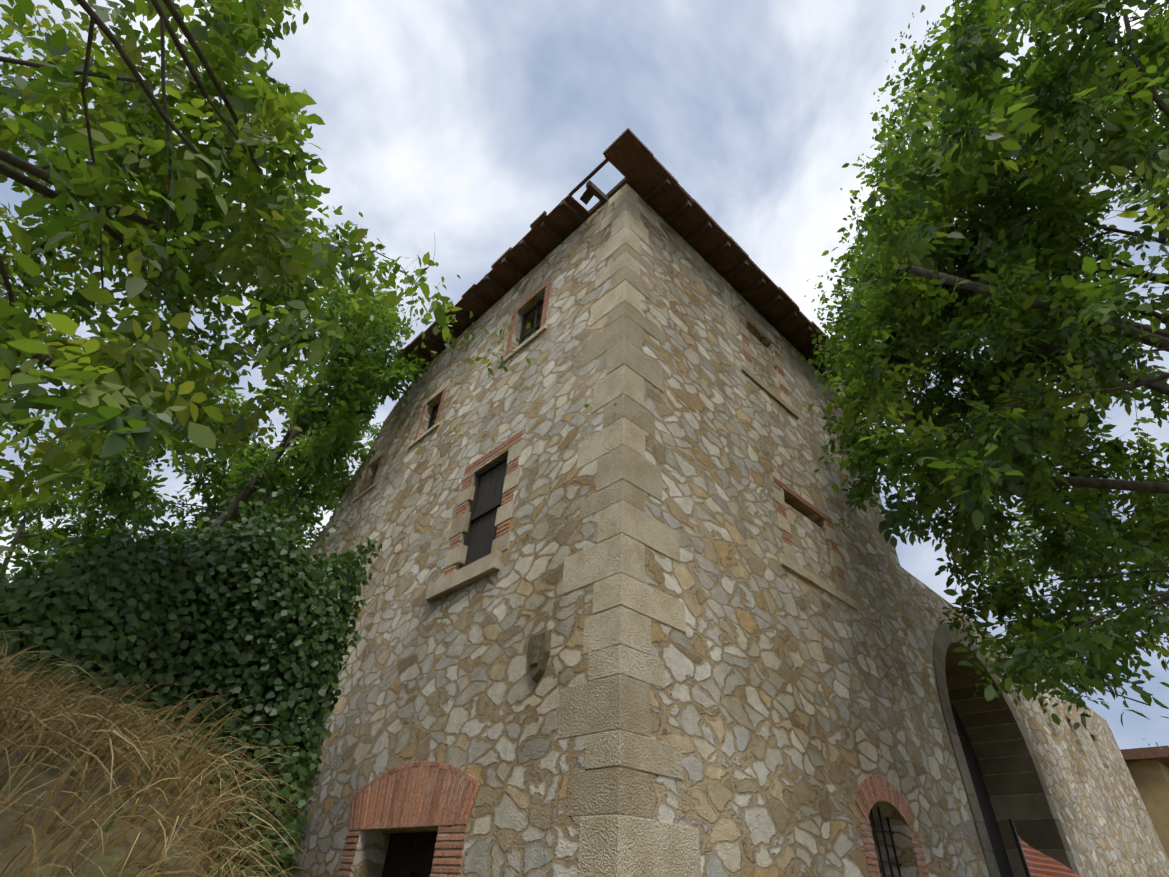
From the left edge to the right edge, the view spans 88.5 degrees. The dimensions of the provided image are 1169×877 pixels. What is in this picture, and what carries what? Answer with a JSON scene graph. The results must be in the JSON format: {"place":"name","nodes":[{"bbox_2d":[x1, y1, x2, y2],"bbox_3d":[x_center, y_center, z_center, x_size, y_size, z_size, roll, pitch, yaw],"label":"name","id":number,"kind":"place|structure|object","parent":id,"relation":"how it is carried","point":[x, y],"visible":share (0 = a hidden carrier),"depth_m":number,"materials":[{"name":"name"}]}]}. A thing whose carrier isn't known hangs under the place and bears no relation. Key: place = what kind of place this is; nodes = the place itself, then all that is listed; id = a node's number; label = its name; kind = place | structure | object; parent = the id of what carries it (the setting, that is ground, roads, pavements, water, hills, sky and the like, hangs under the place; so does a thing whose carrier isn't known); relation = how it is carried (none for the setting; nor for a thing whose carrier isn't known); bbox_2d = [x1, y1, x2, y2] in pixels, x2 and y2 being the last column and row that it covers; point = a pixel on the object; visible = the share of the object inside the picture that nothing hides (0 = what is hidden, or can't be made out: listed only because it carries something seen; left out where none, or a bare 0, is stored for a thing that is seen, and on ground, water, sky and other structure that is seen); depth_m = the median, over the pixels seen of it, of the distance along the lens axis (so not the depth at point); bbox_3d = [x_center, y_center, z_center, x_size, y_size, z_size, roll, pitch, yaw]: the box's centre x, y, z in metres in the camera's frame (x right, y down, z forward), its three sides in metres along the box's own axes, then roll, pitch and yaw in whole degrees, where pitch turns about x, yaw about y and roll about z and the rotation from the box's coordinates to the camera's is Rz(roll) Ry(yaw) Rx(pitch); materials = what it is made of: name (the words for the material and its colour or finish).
{"place":"outdoors","nodes":[
{"label":"outdoors","id":0,"kind":"place"},
{"bbox_2d":[0,627,329,876],"bbox_3d":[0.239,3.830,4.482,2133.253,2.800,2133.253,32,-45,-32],"label":"ground","id":1,"kind":"structure","parent":0,"point":[109,860],"depth_m":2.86,"materials":[{"name":"beige plant"}]},
{"bbox_2d":[0,504,381,876],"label":"ivy hedge","id":2,"kind":"object","parent":1,"relation":"on","point":[249,665],"visible":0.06,"depth_m":7.04,"materials":[{"name":"green plant"}]},
{"bbox_2d":[0,486,371,590],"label":"ivy sprigs","id":3,"kind":"object","parent":2,"relation":"on","point":[149,522],"visible":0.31,"depth_m":7.84,"materials":[{"name":"green plant"}]},
{"bbox_2d":[284,570,354,741],"bbox_3d":[-4.111,3.807,7.777,0.250,3.800,2.100,32,-45,-32],"label":"ivy hedge","id":4,"kind":"object","parent":2,"relation":"attached to","point":[347,588],"visible":0.11,"depth_m":8.19,"materials":[{"name":"green plant"}]},
{"bbox_2d":[0,232,439,585],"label":"tree","id":5,"kind":"object","parent":1,"relation":"on","point":[352,414],"depth_m":14.99,"materials":[{"name":"green plant"}]},
{"bbox_2d":[0,0,616,508],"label":"tree","id":6,"kind":"object","parent":1,"relation":"on","point":[116,368],"depth_m":4.34,"materials":[{"name":"green plant"}]},
{"bbox_2d":[284,565,361,876],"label":"ivy on wall","id":7,"kind":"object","parent":1,"relation":"on","point":[324,704],"visible":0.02,"depth_m":9.03,"materials":[{"name":"green plant"}]},
{"bbox_2d":[308,378,414,572],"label":"ruin wall","id":8,"kind":"structure","parent":1,"relation":"on","point":[349,519],"depth_m":14.36,"materials":[{"name":"stone"}]},
{"bbox_2d":[285,196,989,876],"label":"tower walls","id":9,"kind":"structure","parent":1,"relation":"on","point":[791,712],"depth_m":8.50,"materials":[{"name":"beige stone"}]},
{"bbox_2d":[371,298,543,876],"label":"wood joinery","id":10,"kind":"object","parent":9,"relation":"in","point":[481,533],"visible":0.4,"depth_m":9.14,"materials":[{"name":"brown wood"}]},
{"bbox_2d":[526,630,550,683],"bbox_3d":[-0.526,2.427,6.666,0.056,0.560,0.380,32,-45,-32],"label":"shield","id":11,"kind":"object","parent":9,"relation":"attached to","point":[537,671],"visible":0.95,"depth_m":6.61,"materials":[{"name":"stone"}]},
{"bbox_2d":[352,311,858,610],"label":"stone surrounds","id":12,"kind":"object","parent":9,"relation":"attached to","point":[487,565],"visible":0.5,"depth_m":9.49,"materials":[{"name":"beige stone"}]},
{"bbox_2d":[556,183,700,876],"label":"quoins","id":13,"kind":"object","parent":9,"relation":"attached to","point":[617,846],"visible":0.92,"depth_m":6.30,"materials":[{"name":"stone"}]},
{"bbox_2d":[337,277,928,876],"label":"brick surrounds","id":14,"kind":"object","parent":9,"relation":"attached to","point":[869,795],"visible":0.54,"depth_m":7.61,"materials":[{"name":"red brick"}]},
{"bbox_2d":[412,178,874,393],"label":"rafters","id":15,"kind":"object","parent":9,"relation":"on","point":[603,198],"visible":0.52,"depth_m":12.55,"materials":[{"name":"brown wood"}]},
{"bbox_2d":[413,178,810,378],"bbox_3d":[1.558,-1.918,16.184,9.080,1.500,8.560,32,-45,-32],"label":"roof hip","id":16,"kind":"object","parent":15,"relation":"on","point":[686,192],"depth_m":11.45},
{"bbox_2d":[569,158,608,204],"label":"broken battens","id":17,"kind":"object","parent":16,"relation":"on","point":[586,196],"visible":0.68,"depth_m":11.28,"materials":[{"name":"brown wood"}]},
{"bbox_2d":[393,128,871,405],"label":"roof tiles","id":18,"kind":"object","parent":15,"relation":"on","point":[636,163],"visible":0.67,"depth_m":12.22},
{"bbox_2d":[405,807,901,876],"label":"window grille","id":19,"kind":"object","parent":9,"relation":"on","point":[412,874],"visible":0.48,"depth_m":8.05,"materials":[{"name":"black metal"}]},
{"bbox_2d":[949,698,1013,876],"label":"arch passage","id":20,"kind":"object","parent":1,"relation":"on","point":[994,834],"depth_m":13.36},
{"bbox_2d":[799,0,1168,748],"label":"tree","id":21,"kind":"object","parent":1,"relation":"on","point":[993,124],"depth_m":7.33,"materials":[{"name":"green plant"}]},
{"bbox_2d":[1008,819,1030,876],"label":"net posts","id":22,"kind":"object","parent":1,"relation":"on","point":[1020,850],"visible":1,"depth_m":9.47,"materials":[{"name":"metal"}]},
{"bbox_2d":[901,567,1168,876],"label":"wall","id":23,"kind":"structure","parent":1,"relation":"on","point":[1106,822],"depth_m":15.45,"materials":[{"name":"beige stone"}]},
{"bbox_2d":[933,622,1079,876],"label":"arch stones","id":24,"kind":"object","parent":23,"relation":"attached to","point":[1035,829],"visible":0.58,"depth_m":13.34,"materials":[{"name":"grey stone"}]},
{"bbox_2d":[1018,836,1084,876],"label":"tiled roof","id":25,"kind":"structure","parent":1,"relation":"on","point":[1034,851],"depth_m":10.07,"materials":[{"name":"red tile"}]},
{"bbox_2d":[1126,760,1168,858],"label":"building","id":26,"kind":"structure","parent":1,"relation":"on","point":[1150,779],"depth_m":20.22,"materials":[{"name":"paint"}]},
{"bbox_2d":[1120,746,1168,767],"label":"building roof","id":27,"kind":"structure","parent":26,"relation":"attached to","point":[1148,753],"depth_m":20.52,"materials":[{"name":"brown tile"}]},
{"bbox_2d":[529,643,539,665],"bbox_3d":[-0.550,2.395,6.660,0.035,0.240,0.140,32,-45,-32],"label":"shield boss","id":28,"kind":"object","parent":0,"point":[534,654],"visible":0.98,"depth_m":6.64,"materials":[{"name":"beige stone"}]},
{"bbox_2d":[0,0,1168,749],"label":"sky","id":29,"kind":"structure","parent":0,"point":[464,122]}
]}

